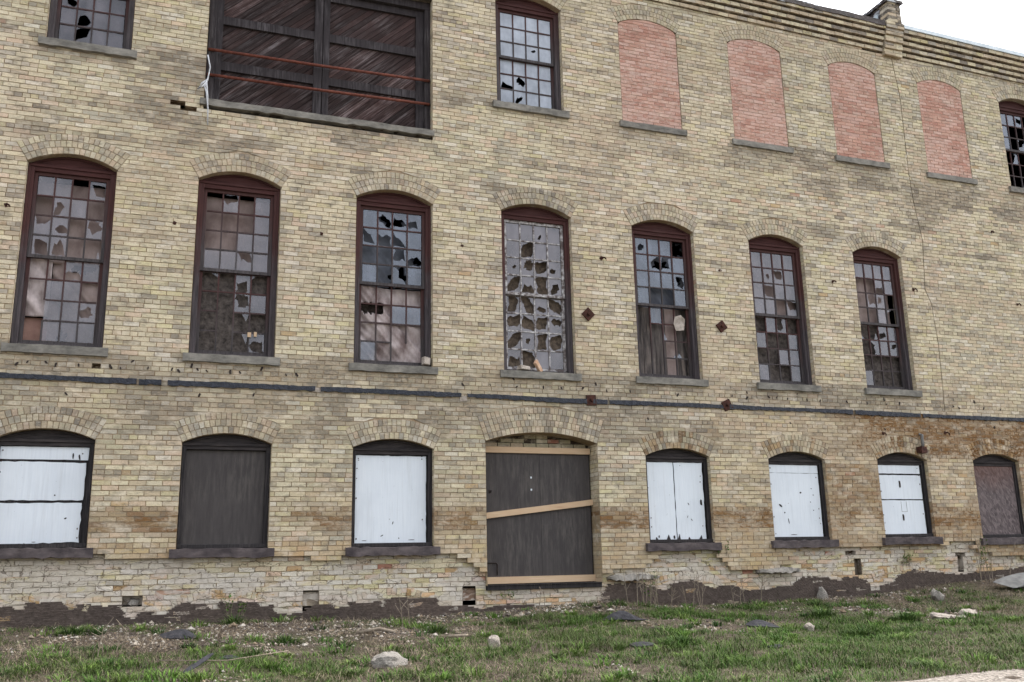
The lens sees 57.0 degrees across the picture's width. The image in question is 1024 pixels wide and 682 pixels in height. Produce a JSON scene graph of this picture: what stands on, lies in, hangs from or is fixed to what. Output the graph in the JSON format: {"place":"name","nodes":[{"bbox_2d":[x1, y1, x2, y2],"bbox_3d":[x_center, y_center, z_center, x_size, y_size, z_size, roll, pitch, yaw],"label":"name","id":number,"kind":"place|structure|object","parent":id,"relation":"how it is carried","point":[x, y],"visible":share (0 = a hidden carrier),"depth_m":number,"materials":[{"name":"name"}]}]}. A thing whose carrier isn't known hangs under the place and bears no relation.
{"place":"outdoors","nodes":[
{"label":"outdoors","id":0,"kind":"place"},
{"bbox_2d":[0,571,1023,681],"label":"ground","id":1,"kind":"structure","parent":0,"point":[969,585],"depth_m":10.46,"materials":[{"name":"green plant"}]},
{"bbox_2d":[55,624,95,635],"bbox_3d":[-5.174,3.426,11.209,0.576,0.157,0.604,4,-14,-20],"label":"grass tuft","id":2,"kind":"object","parent":1,"relation":"on","point":[76,631],"visible":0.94,"depth_m":11.13,"materials":[{"name":"green plant"}]},
{"bbox_2d":[69,655,137,669],"bbox_3d":[-3.921,3.079,9.027,0.698,0.118,0.682,4,-14,-20],"label":"grass tuft","id":3,"kind":"object","parent":1,"relation":"on","point":[104,661],"visible":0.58,"depth_m":9.07,"materials":[{"name":"green plant"}]},
{"bbox_2d":[92,617,136,655],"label":"dead stems","id":4,"kind":"object","parent":1,"relation":"on","point":[102,635],"visible":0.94,"depth_m":9.56,"materials":[{"name":"brown plant"}]},
{"bbox_2d":[159,629,195,638],"bbox_3d":[-3.857,3.398,10.929,0.438,0.108,0.352,4,-14,-20],"label":"rock","id":5,"kind":"object","parent":1,"relation":"on","point":[179,633],"visible":0.99,"depth_m":10.84,"materials":[{"name":"grey stone"}]},
{"bbox_2d":[183,653,213,672],"bbox_3d":[-2.889,2.971,8.699,0.094,0.150,0.350,-10,-16,34],"label":"felt scrap","id":6,"kind":"object","parent":1,"relation":"on","point":[198,663],"visible":0.98,"depth_m":8.67,"materials":[{"name":"grey fabric"}]},
{"bbox_2d":[160,650,288,660],"bbox_3d":[-2.784,3.068,9.154,1.209,0.056,0.261,2,-14,-15],"label":"stick","id":7,"kind":"object","parent":1,"relation":"on","point":[229,659],"visible":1,"depth_m":9.10,"materials":[{"name":"brown wood"}]},
{"bbox_2d":[219,655,237,658],"bbox_3d":[-2.858,3.188,9.513,0.172,0.036,0.204,-10,-16,33],"label":"felt scrap","id":8,"kind":"object","parent":1,"relation":"on","point":[229,656],"visible":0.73,"depth_m":9.46,"materials":[{"name":"grey fabric"}]},
{"bbox_2d":[223,593,246,614],"bbox_3d":[-3.686,3.498,12.513,0.355,0.304,0.128,4,-14,-20],"label":"weed","id":9,"kind":"object","parent":1,"relation":"on","point":[239,605],"visible":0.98,"depth_m":12.53,"materials":[{"name":"green plant"}]},
{"bbox_2d":[215,613,256,624],"bbox_3d":[-3.626,3.607,12.299,0.569,0.210,0.589,4,-14,-20],"label":"grass tuft","id":10,"kind":"object","parent":1,"relation":"on","point":[232,620],"visible":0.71,"depth_m":12.23,"materials":[{"name":"green plant"}]},
{"bbox_2d":[265,633,304,644],"bbox_3d":[-2.579,3.396,10.773,0.500,0.154,0.516,4,-14,-20],"label":"grass tuft","id":11,"kind":"object","parent":1,"relation":"on","point":[283,639],"visible":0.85,"depth_m":10.74,"materials":[{"name":"green plant"}]},
{"bbox_2d":[356,627,395,634],"bbox_3d":[-1.657,3.527,11.476,0.492,0.086,0.060,-2,-13,4],"label":"stick","id":12,"kind":"object","parent":1,"relation":"on","point":[380,629],"visible":0.97,"depth_m":11.46,"materials":[{"name":"beige wood"}]},
{"bbox_2d":[371,651,407,667],"bbox_3d":[-1.202,3.134,9.198,0.275,0.196,0.333,-14,-18,42],"label":"concrete chunk","id":13,"kind":"object","parent":1,"relation":"on","point":[395,659],"visible":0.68,"depth_m":9.10,"materials":[{"name":"beige concrete"}]},
{"bbox_2d":[395,598,412,626],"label":"dead stems","id":14,"kind":"object","parent":1,"relation":"on","point":[401,610],"visible":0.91,"depth_m":12.22,"materials":[{"name":"brown plant"}]},
{"bbox_2d":[419,621,453,633],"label":"grass tuft","id":15,"kind":"object","parent":1,"relation":"on","point":[440,630],"visible":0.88,"depth_m":11.63,"materials":[{"name":"green plant"}]},
{"bbox_2d":[445,634,467,637],"bbox_3d":[-0.650,3.471,11.094,0.270,0.044,0.040,-2,-13,1],"label":"stick","id":16,"kind":"object","parent":1,"relation":"on","point":[456,635],"visible":1,"depth_m":11.08,"materials":[{"name":"beige wood"}]},
{"bbox_2d":[488,635,499,647],"bbox_3d":[-0.193,3.310,10.315,0.132,0.186,0.099,-2,-13,1],"label":"stone","id":17,"kind":"object","parent":1,"relation":"on","point":[494,640],"visible":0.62,"depth_m":10.29,"materials":[{"name":"stone"}]},
{"bbox_2d":[0,0,1023,628],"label":"brick factory","id":18,"kind":"structure","parent":1,"relation":"on","point":[186,436],"depth_m":15.25,"materials":[{"name":"brick"}]},
{"bbox_2d":[25,258,52,316],"bbox_3d":[-6.547,-0.751,12.972,0.362,0.852,0.064,4,-14,-20],"label":"hanging cloth","id":19,"kind":"object","parent":18,"relation":"hanging from","point":[37,305],"visible":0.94,"depth_m":12.98,"materials":[{"name":"beige fabric"}]},
{"bbox_2d":[0,406,105,558],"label":"boarded window","id":20,"kind":"structure","parent":18,"relation":"in","point":[46,475],"depth_m":12.34,"materials":[{"name":"white wood"}]},
{"bbox_2d":[0,134,129,356],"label":"window","id":21,"kind":"structure","parent":18,"relation":"in","point":[32,332],"depth_m":13.14,"materials":[{"name":"brown wood"}]},
{"bbox_2d":[31,182,105,267],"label":"window panes","id":22,"kind":"object","parent":21,"relation":"attached to","point":[77,229],"visible":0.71,"depth_m":13.36,"materials":[{"name":"glass"}]},
{"bbox_2d":[46,261,99,343],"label":"window panes","id":23,"kind":"object","parent":21,"relation":"attached to","point":[89,292],"visible":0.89,"depth_m":13.14,"materials":[{"name":"glass"}]},
{"bbox_2d":[38,0,136,59],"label":"window","id":24,"kind":"structure","parent":18,"relation":"in","point":[52,40],"depth_m":13.86,"materials":[{"name":"brown wood"}]},
{"bbox_2d":[126,597,139,606],"bbox_3d":[-5.000,3.464,12.458,0.163,0.145,0.150,8,-16,-34],"label":"stone","id":25,"kind":"object","parent":18,"relation":"attached to","point":[133,602],"visible":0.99,"depth_m":12.41,"materials":[{"name":"stone"}]},
{"bbox_2d":[197,55,210,124],"bbox_3d":[-4.618,-3.788,14.127,0.186,1.145,0.072,4,-14,-20],"label":"rope","id":26,"kind":"object","parent":18,"relation":"hanging from","point":[204,85],"visible":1,"depth_m":14.11,"materials":[{"name":"white fabric"}]},
{"bbox_2d":[169,412,280,558],"bbox_3d":[-3.974,1.952,13.079,1.546,2.082,0.283,4,-14,-20],"label":"boarded window","id":27,"kind":"structure","parent":18,"relation":"in","point":[224,495],"depth_m":13.11,"materials":[{"name":"grey wood"}]},
{"bbox_2d":[200,196,269,276],"bbox_3d":[-4.129,-1.562,14.144,1.081,1.187,0.034,4,-14,-20],"label":"hanging cloth","id":28,"kind":"object","parent":18,"relation":"attached to","point":[212,240],"visible":0.62,"depth_m":14.13,"materials":[{"name":"grey fabric"}]},
{"bbox_2d":[182,151,291,365],"bbox_3d":[-4.060,-1.254,13.896,1.597,3.304,0.357,4,-14,-20],"label":"window","id":29,"kind":"structure","parent":18,"relation":"in","point":[233,315],"depth_m":13.90,"materials":[{"name":"brown wood"}]},
{"bbox_2d":[200,0,433,139],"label":"loading door","id":30,"kind":"structure","parent":18,"relation":"in","point":[335,63],"depth_m":15.16,"materials":[{"name":"wood"}]},
{"bbox_2d":[360,285,420,362],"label":"window panes","id":31,"kind":"object","parent":18,"relation":"attached to","point":[409,351],"visible":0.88,"depth_m":14.58,"materials":[{"name":"glass"}]},
{"bbox_2d":[362,213,420,290],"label":"window panes","id":32,"kind":"object","parent":18,"relation":"attached to","point":[369,256],"visible":0.41,"depth_m":14.95,"materials":[{"name":"grey glass"}]},
{"bbox_2d":[344,418,440,556],"bbox_3d":[-1.756,2.108,13.877,1.560,2.071,0.283,4,-14,-20],"label":"boarded window","id":33,"kind":"structure","parent":18,"relation":"in","point":[392,479],"depth_m":13.90,"materials":[{"name":"white wood"}]},
{"bbox_2d":[348,170,440,374],"bbox_3d":[-1.886,-1.086,14.763,1.622,3.320,0.517,4,-14,-20],"label":"window","id":34,"kind":"structure","parent":18,"relation":"in","point":[386,203],"depth_m":14.77,"materials":[{"name":"brown wood"}]},
{"bbox_2d":[421,356,430,365],"bbox_3d":[-1.320,0.314,14.469,0.126,0.134,0.104,13,-19,-29],"label":"brick piece","id":35,"kind":"object","parent":18,"relation":"on","point":[425,361],"visible":0.91,"depth_m":14.44,"materials":[{"name":"stone"}]},
{"bbox_2d":[501,589,514,599],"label":"weed","id":36,"kind":"object","parent":18,"relation":"attached to","point":[508,595],"visible":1,"depth_m":14.03,"materials":[{"name":"green plant"}]},
{"bbox_2d":[517,365,529,370],"bbox_3d":[0.189,0.433,14.987,0.197,0.076,0.116,14,-19,-29],"label":"mortar lump","id":37,"kind":"object","parent":18,"relation":"on","point":[523,368],"visible":0.96,"depth_m":14.95,"materials":[{"name":"stone"}]},
{"bbox_2d":[493,0,569,118],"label":"window","id":38,"kind":"structure","parent":18,"relation":"in","point":[523,27],"depth_m":16.50,"materials":[{"name":"white glass"}]},
{"bbox_2d":[493,187,581,380],"bbox_3d":[0.388,-0.986,15.504,1.639,3.346,0.347,4,-14,-20],"label":"window","id":39,"kind":"structure","parent":18,"relation":"in","point":[537,311],"depth_m":15.55,"materials":[{"name":"grey glass"}]},
{"bbox_2d":[533,360,542,371],"bbox_3d":[0.421,0.407,15.114,0.073,0.082,0.224,-4,-53,44],"label":"brick piece","id":40,"kind":"object","parent":39,"relation":"on","point":[538,366],"visible":0.9,"depth_m":15.08,"materials":[{"name":"beige brick"}]},
{"bbox_2d":[477,405,602,589],"bbox_3d":[0.433,2.401,14.756,2.229,2.848,0.371,4,-14,-20],"label":"boarded doorway","id":41,"kind":"structure","parent":18,"relation":"in","point":[539,502],"depth_m":14.79,"materials":[{"name":"grey wood"}]},
{"bbox_2d":[607,574,659,581],"bbox_3d":[1.914,3.719,14.813,0.880,0.119,0.192,4,-14,-20],"label":"concrete ledge","id":42,"kind":"object","parent":18,"relation":"attached to","point":[627,577],"visible":0.86,"depth_m":14.71,"materials":[{"name":"grey concrete"}]},
{"bbox_2d":[610,3,686,136],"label":"bricked up window","id":43,"kind":"structure","parent":18,"relation":"in","point":[650,98],"depth_m":17.15,"materials":[{"name":"red brick"}]},
{"bbox_2d":[637,241,684,310],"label":"window panes","id":44,"kind":"structure","parent":18,"relation":"attached to","point":[656,296],"depth_m":16.54,"materials":[{"name":"glass"}]},
{"bbox_2d":[623,202,708,386],"bbox_3d":[2.604,-0.835,16.331,1.619,3.316,0.398,4,-14,-20],"label":"window","id":45,"kind":"structure","parent":18,"relation":"in","point":[667,338],"depth_m":16.38,"materials":[{"name":"brown wood"}]},
{"bbox_2d":[638,430,721,550],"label":"boarded window","id":46,"kind":"structure","parent":18,"relation":"in","point":[678,493],"depth_m":15.51,"materials":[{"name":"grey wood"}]},
{"bbox_2d":[717,539,729,555],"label":"weed","id":47,"kind":"object","parent":18,"relation":"on","point":[725,549],"visible":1,"depth_m":15.43,"materials":[{"name":"green plant"}]},
{"bbox_2d":[720,25,793,153],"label":"bricked up window","id":48,"kind":"structure","parent":18,"relation":"in","point":[759,121],"depth_m":17.93,"materials":[{"name":"red brick"}]},
{"bbox_2d":[755,567,800,573],"bbox_3d":[4.441,3.832,15.731,0.800,0.130,0.207,4,-14,-20],"label":"concrete ledge","id":49,"kind":"object","parent":18,"relation":"attached to","point":[782,570],"visible":1,"depth_m":15.67,"materials":[{"name":"grey concrete"}]},
{"bbox_2d":[741,218,821,391],"bbox_3d":[4.802,-0.686,17.113,1.590,3.287,0.377,4,-14,-20],"label":"window","id":50,"kind":"structure","parent":18,"relation":"in","point":[782,344],"depth_m":17.15,"materials":[{"name":"brown wood"}]},
{"bbox_2d":[751,253,795,319],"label":"window panes","id":51,"kind":"object","parent":50,"relation":"attached to","point":[779,294],"visible":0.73,"depth_m":17.41,"materials":[{"name":"glass"}]},
{"bbox_2d":[761,435,838,547],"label":"boarded window","id":52,"kind":"structure","parent":18,"relation":"in","point":[800,520],"depth_m":16.30,"materials":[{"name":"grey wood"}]},
{"bbox_2d":[821,48,889,168],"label":"bricked up window","id":53,"kind":"structure","parent":18,"relation":"in","point":[852,86],"depth_m":18.70,"materials":[{"name":"red brick"}]},
{"bbox_2d":[845,232,922,396],"bbox_3d":[6.954,-0.548,17.891,1.566,3.276,0.377,4,-14,-20],"label":"window","id":54,"kind":"structure","parent":18,"relation":"in","point":[885,349],"depth_m":17.94,"materials":[{"name":"brown wood"}]},
{"bbox_2d":[854,263,890,327],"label":"window panes","id":55,"kind":"object","parent":54,"relation":"attached to","point":[871,301],"visible":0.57,"depth_m":18.13,"materials":[{"name":"glass"}]},
{"bbox_2d":[870,435,943,544],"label":"boarded window","id":56,"kind":"structure","parent":18,"relation":"in","point":[904,494],"depth_m":17.09,"materials":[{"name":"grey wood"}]},
{"bbox_2d":[902,553,912,565],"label":"weed","id":57,"kind":"object","parent":18,"relation":"attached to","point":[904,557],"visible":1,"depth_m":16.73,"materials":[{"name":"green plant"}]},
{"bbox_2d":[910,67,977,184],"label":"bricked up window","id":58,"kind":"structure","parent":18,"relation":"in","point":[947,156],"depth_m":19.45,"materials":[{"name":"red brick"}]},
{"bbox_2d":[966,438,1023,544],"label":"boarded window","id":59,"kind":"structure","parent":18,"relation":"in","point":[998,494],"depth_m":17.86,"materials":[{"name":"brown wood"}]},
{"bbox_2d":[991,86,1023,193],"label":"window","id":60,"kind":"structure","parent":18,"relation":"in","point":[1007,109],"depth_m":20.34,"materials":[{"name":"brown wood"}]},
{"bbox_2d":[0,578,1023,681],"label":"rubble","id":61,"kind":"object","parent":1,"relation":"on","point":[402,630],"visible":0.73,"depth_m":11.84,"materials":[{"name":"stone"}]},
{"bbox_2d":[993,572,1023,587],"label":"concrete slab","id":62,"kind":"object","parent":61,"relation":"on","point":[1016,580],"depth_m":16.17,"materials":[{"name":"grey concrete"}]},
{"bbox_2d":[499,615,526,625],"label":"grass tuft","id":63,"kind":"object","parent":1,"relation":"on","point":[513,621],"visible":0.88,"depth_m":12.50,"materials":[{"name":"green plant"}]},
{"bbox_2d":[536,588,544,609],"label":"dead stems","id":64,"kind":"object","parent":1,"relation":"on","point":[540,597],"visible":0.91,"depth_m":13.62,"materials":[{"name":"beige plant"}]},
{"bbox_2d":[606,598,626,605],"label":"grass tuft","id":65,"kind":"object","parent":1,"relation":"on","point":[616,602],"visible":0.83,"depth_m":13.99,"materials":[{"name":"green plant"}]},
{"bbox_2d":[602,610,647,619],"bbox_3d":[1.477,3.646,12.515,0.618,0.135,0.254,1,-13,-8],"label":"rock","id":66,"kind":"object","parent":1,"relation":"on","point":[620,615],"visible":0.93,"depth_m":12.43,"materials":[{"name":"grey stone"}]},
{"bbox_2d":[623,568,658,606],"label":"dead stems","id":67,"kind":"object","parent":1,"relation":"on","point":[656,586],"visible":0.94,"depth_m":14.30,"materials":[{"name":"beige plant"}]},
{"bbox_2d":[629,641,654,646],"bbox_3d":[1.434,3.316,10.319,0.295,0.046,0.186,4,-14,-20],"label":"felt scrap","id":68,"kind":"object","parent":1,"relation":"on","point":[637,644],"visible":0.94,"depth_m":10.27,"materials":[{"name":"grey fabric"}]},
{"bbox_2d":[643,571,657,600],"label":"weed","id":69,"kind":"object","parent":1,"relation":"on","point":[652,584],"visible":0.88,"depth_m":14.52,"materials":[{"name":"green plant"}]},
{"bbox_2d":[657,633,706,648],"bbox_3d":[1.908,3.332,10.510,0.639,0.160,0.613,4,-14,-20],"label":"grass tuft","id":70,"kind":"object","parent":1,"relation":"on","point":[681,641],"visible":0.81,"depth_m":10.47,"materials":[{"name":"green plant"}]},
{"bbox_2d":[668,573,705,607],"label":"dead stems","id":71,"kind":"object","parent":1,"relation":"on","point":[696,593],"visible":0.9,"depth_m":14.64,"materials":[{"name":"beige plant"}]},
{"bbox_2d":[730,576,765,603],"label":"dead stems","id":72,"kind":"object","parent":1,"relation":"on","point":[762,579],"visible":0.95,"depth_m":15.06,"materials":[{"name":"beige plant"}]},
{"bbox_2d":[746,619,780,627],"bbox_3d":[3.243,3.611,12.015,0.578,0.124,0.305,4,-14,-20],"label":"rock","id":73,"kind":"object","parent":1,"relation":"on","point":[760,623],"visible":0.88,"depth_m":11.91,"materials":[{"name":"grey stone"}]},
{"bbox_2d":[803,622,814,630],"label":"stone","id":74,"kind":"object","parent":1,"relation":"on","point":[809,625],"visible":0.8,"depth_m":11.86,"materials":[{"name":"stone"}]},
{"bbox_2d":[808,597,829,607],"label":"grass tuft","id":75,"kind":"object","parent":1,"relation":"on","point":[817,603],"visible":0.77,"depth_m":14.77,"materials":[{"name":"green plant"}]},
{"bbox_2d":[807,605,838,617],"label":"grass tuft","id":76,"kind":"object","parent":1,"relation":"on","point":[828,612],"visible":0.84,"depth_m":13.35,"materials":[{"name":"green plant"}]},
{"bbox_2d":[817,586,828,598],"bbox_3d":[5.234,4.300,15.915,0.191,0.319,0.140,-11,-3,-23],"label":"concrete chunk","id":77,"kind":"object","parent":1,"relation":"on","point":[822,592],"visible":0.64,"depth_m":15.88,"materials":[{"name":"grey concrete"}]},
{"bbox_2d":[839,625,879,637],"bbox_3d":[4.259,3.524,11.446,0.604,0.159,0.621,4,-14,-20],"label":"grass tuft","id":78,"kind":"object","parent":1,"relation":"on","point":[867,633],"visible":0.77,"depth_m":11.39,"materials":[{"name":"green plant"}]},
{"bbox_2d":[887,610,922,622],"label":"grass tuft","id":79,"kind":"object","parent":1,"relation":"on","point":[903,616],"visible":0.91,"depth_m":12.79,"materials":[{"name":"green plant"}]},
{"bbox_2d":[931,588,944,600],"bbox_3d":[6.880,4.111,15.249,0.206,0.224,0.171,4,-14,-20],"label":"stone","id":80,"kind":"object","parent":1,"relation":"on","point":[937,595],"visible":0.9,"depth_m":15.20,"materials":[{"name":"stone"}]},
{"bbox_2d":[929,612,955,618],"bbox_3d":[5.969,3.832,12.996,0.443,0.146,0.258,10,-10,-18],"label":"stone","id":81,"kind":"object","parent":1,"relation":"on","point":[933,615],"visible":0.49,"depth_m":12.93,"materials":[{"name":"stone"}]},
{"bbox_2d":[958,608,976,615],"bbox_3d":[6.490,3.883,13.348,0.320,0.180,0.180,4,-14,-20],"label":"stone","id":82,"kind":"object","parent":1,"relation":"on","point":[961,611],"visible":0.42,"depth_m":13.33,"materials":[{"name":"stone"}]},
{"bbox_2d":[980,536,991,575],"bbox_3d":[8.568,3.886,17.065,0.340,0.701,0.182,4,-14,-20],"label":"weed","id":83,"kind":"object","parent":1,"relation":"on","point":[985,558],"visible":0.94,"depth_m":17.11,"materials":[{"name":"green plant"}]},
{"bbox_2d":[970,535,1016,582],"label":"dead stems","id":84,"kind":"object","parent":1,"relation":"on","point":[985,560],"visible":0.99,"depth_m":16.82,"materials":[{"name":"beige plant"}]},
{"bbox_2d":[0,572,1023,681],"bbox_3d":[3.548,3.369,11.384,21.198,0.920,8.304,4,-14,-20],"label":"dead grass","id":85,"kind":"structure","parent":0,"point":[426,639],"depth_m":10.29,"materials":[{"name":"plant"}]},
{"bbox_2d":[801,0,1023,52],"label":"sky","id":86,"kind":"structure","parent":0,"point":[998,23],"materials":[{"name":"white"}]},
{"bbox_2d":[874,669,1023,681],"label":"gravel path","id":87,"kind":"structure","parent":0,"point":[994,676],"depth_m":8.57,"materials":[{"name":"beige gravel"}]}
]}

